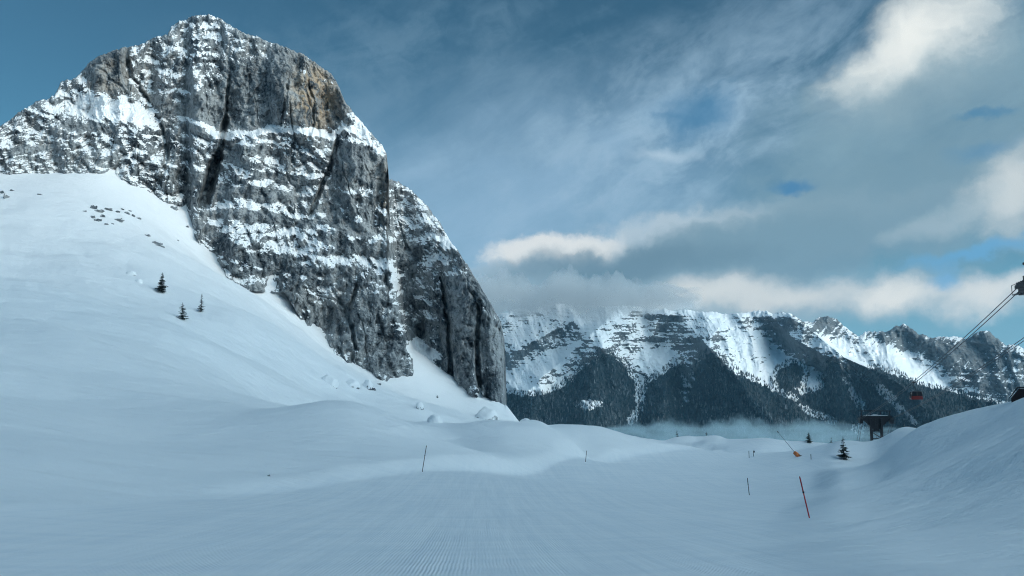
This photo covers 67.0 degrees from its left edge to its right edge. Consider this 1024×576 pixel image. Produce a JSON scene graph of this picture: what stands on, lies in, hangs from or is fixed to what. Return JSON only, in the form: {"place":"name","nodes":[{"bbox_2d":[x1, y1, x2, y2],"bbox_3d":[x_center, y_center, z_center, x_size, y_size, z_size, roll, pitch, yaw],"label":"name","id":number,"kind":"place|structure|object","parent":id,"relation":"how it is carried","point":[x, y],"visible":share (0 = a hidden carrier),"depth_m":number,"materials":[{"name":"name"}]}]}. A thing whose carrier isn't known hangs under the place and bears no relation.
{"place":"outdoors","nodes":[
{"label":"outdoors","id":0,"kind":"place"},
{"bbox_2d":[0,14,506,404],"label":"rock mountain","id":1,"kind":"structure","parent":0,"point":[262,159],"depth_m":412.77,"materials":[{"name":"stone"}]},
{"bbox_2d":[0,169,1023,575],"bbox_3d":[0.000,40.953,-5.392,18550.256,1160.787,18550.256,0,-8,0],"label":"snow ground","id":2,"kind":"structure","parent":0,"point":[146,429],"depth_m":69.86,"materials":[{"name":"white snow"}]},
{"bbox_2d":[126,270,136,275],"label":"snowy boulder","id":3,"kind":"object","parent":2,"relation":"on","point":[130,272],"visible":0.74,"depth_m":245.08,"materials":[{"name":"snow"}]},
{"bbox_2d":[155,275,167,292],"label":"conifer tree","id":4,"kind":"object","parent":2,"relation":"on","point":[161,287],"visible":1,"depth_m":235.23,"materials":[{"name":"green plant"}]},
{"bbox_2d":[178,303,189,319],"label":"conifer tree","id":5,"kind":"object","parent":2,"relation":"on","point":[182,317],"visible":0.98,"depth_m":212.69,"materials":[{"name":"green plant"}]},
{"bbox_2d":[197,295,203,311],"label":"conifer tree","id":6,"kind":"object","parent":2,"relation":"on","point":[199,308],"visible":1,"depth_m":229.73,"materials":[{"name":"green plant"}]},
{"bbox_2d":[321,375,338,388],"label":"snowy boulder","id":7,"kind":"object","parent":2,"relation":"on","point":[331,380],"visible":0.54,"depth_m":228.22,"materials":[{"name":"snow"}]},
{"bbox_2d":[346,379,359,388],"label":"snowy boulder","id":8,"kind":"object","parent":2,"relation":"on","point":[353,383],"visible":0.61,"depth_m":243.60,"materials":[{"name":"snow"}]},
{"bbox_2d":[363,379,373,389],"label":"snowy boulder","id":9,"kind":"object","parent":2,"relation":"on","point":[368,384],"visible":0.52,"depth_m":254.88,"materials":[{"name":"snow"}]},
{"bbox_2d":[416,402,423,409],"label":"snowy boulder","id":10,"kind":"object","parent":2,"relation":"on","point":[419,405],"visible":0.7,"depth_m":247.74,"materials":[{"name":"snow"}]},
{"bbox_2d":[427,414,441,422],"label":"snowy boulder","id":11,"kind":"object","parent":2,"relation":"on","point":[433,418],"visible":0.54,"depth_m":140.94,"materials":[{"name":"snow"}]},
{"bbox_2d":[475,406,497,419],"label":"snowy boulder","id":12,"kind":"object","parent":2,"relation":"on","point":[486,413],"visible":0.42,"depth_m":358.58,"materials":[{"name":"snow"}]},
{"bbox_2d":[506,348,1009,442],"bbox_3d":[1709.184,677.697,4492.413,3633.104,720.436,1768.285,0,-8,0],"label":"forest","id":13,"kind":"object","parent":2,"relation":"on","point":[804,418],"visible":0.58,"depth_m":4644.20,"materials":[{"name":"wood"},{"name":"foliage"}]},
{"bbox_2d":[777,431,801,456],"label":"snow lance","id":14,"kind":"object","parent":2,"relation":"on","point":[796,454],"visible":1,"depth_m":141.59,"materials":[{"name":"metal"}]},
{"bbox_2d":[799,476,809,517],"bbox_3d":[14.397,10.421,37.963,0.502,2.309,0.094,0,-8,0],"label":"piste marker","id":15,"kind":"object","parent":2,"relation":"on","point":[804,496],"visible":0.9,"depth_m":37.96,"materials":[{"name":"red plastic"}]},
{"bbox_2d":[805,432,812,442],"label":"conifer tree","id":16,"kind":"object","parent":2,"relation":"on","point":[809,439],"visible":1,"depth_m":223.62,"materials":[{"name":"green plant"}]},
{"bbox_2d":[836,438,850,459],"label":"conifer tree","id":17,"kind":"object","parent":2,"relation":"on","point":[844,454],"visible":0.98,"depth_m":133.99,"materials":[{"name":"green plant"}]},
{"bbox_2d":[856,410,895,440],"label":"cable car pylon","id":18,"kind":"object","parent":2,"relation":"on","point":[874,422],"visible":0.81,"depth_m":205.12,"materials":[{"name":"metal"}]},
{"bbox_2d":[1009,387,1023,402],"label":"lift hut","id":19,"kind":"object","parent":2,"relation":"on","point":[1018,394],"visible":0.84,"depth_m":75.31,"materials":[{"name":"black wood"}]},
{"bbox_2d":[1011,262,1023,295],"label":"cable car pylon","id":20,"kind":"object","parent":2,"relation":"on","point":[1019,286],"visible":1,"depth_m":83.35,"materials":[{"name":"metal"}]},
{"bbox_2d":[857,289,1015,438],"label":"cable","id":21,"kind":"object","parent":20,"relation":"attached to","point":[948,351],"visible":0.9,"depth_m":112.65,"materials":[{"name":"metal"}]},
{"bbox_2d":[909,381,922,399],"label":"gondola cabin","id":22,"kind":"object","parent":21,"relation":"hanging from","point":[916,395],"visible":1,"depth_m":140.52,"materials":[{"name":"metal"}]},
{"bbox_2d":[910,392,921,395],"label":"window","id":23,"kind":"structure","parent":22,"relation":"in","point":[914,393],"depth_m":140.54,"materials":[{"name":"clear glass"}]},
{"bbox_2d":[859,292,1017,439],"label":"cable","id":24,"kind":"object","parent":20,"relation":"attached to","point":[947,355],"visible":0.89,"depth_m":115.23,"materials":[{"name":"metal"}]},
{"bbox_2d":[888,338,1022,431],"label":"cable","id":25,"kind":"object","parent":20,"relation":"attached to","point":[963,378],"visible":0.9,"depth_m":133.58,"materials":[{"name":"metal"}]},
{"bbox_2d":[890,341,1023,431],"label":"cable","id":26,"kind":"object","parent":20,"relation":"attached to","point":[963,380],"visible":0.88,"depth_m":135.95,"materials":[{"name":"metal"}]},
{"bbox_2d":[0,0,1023,348],"label":"sky","id":27,"kind":"structure","parent":0,"point":[859,164],"materials":[{"name":"blue"}]},
{"bbox_2d":[497,303,1023,442],"bbox_3d":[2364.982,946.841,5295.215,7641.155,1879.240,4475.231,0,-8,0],"label":"mountain range","id":28,"kind":"structure","parent":0,"point":[549,346],"depth_m":5253.79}
]}

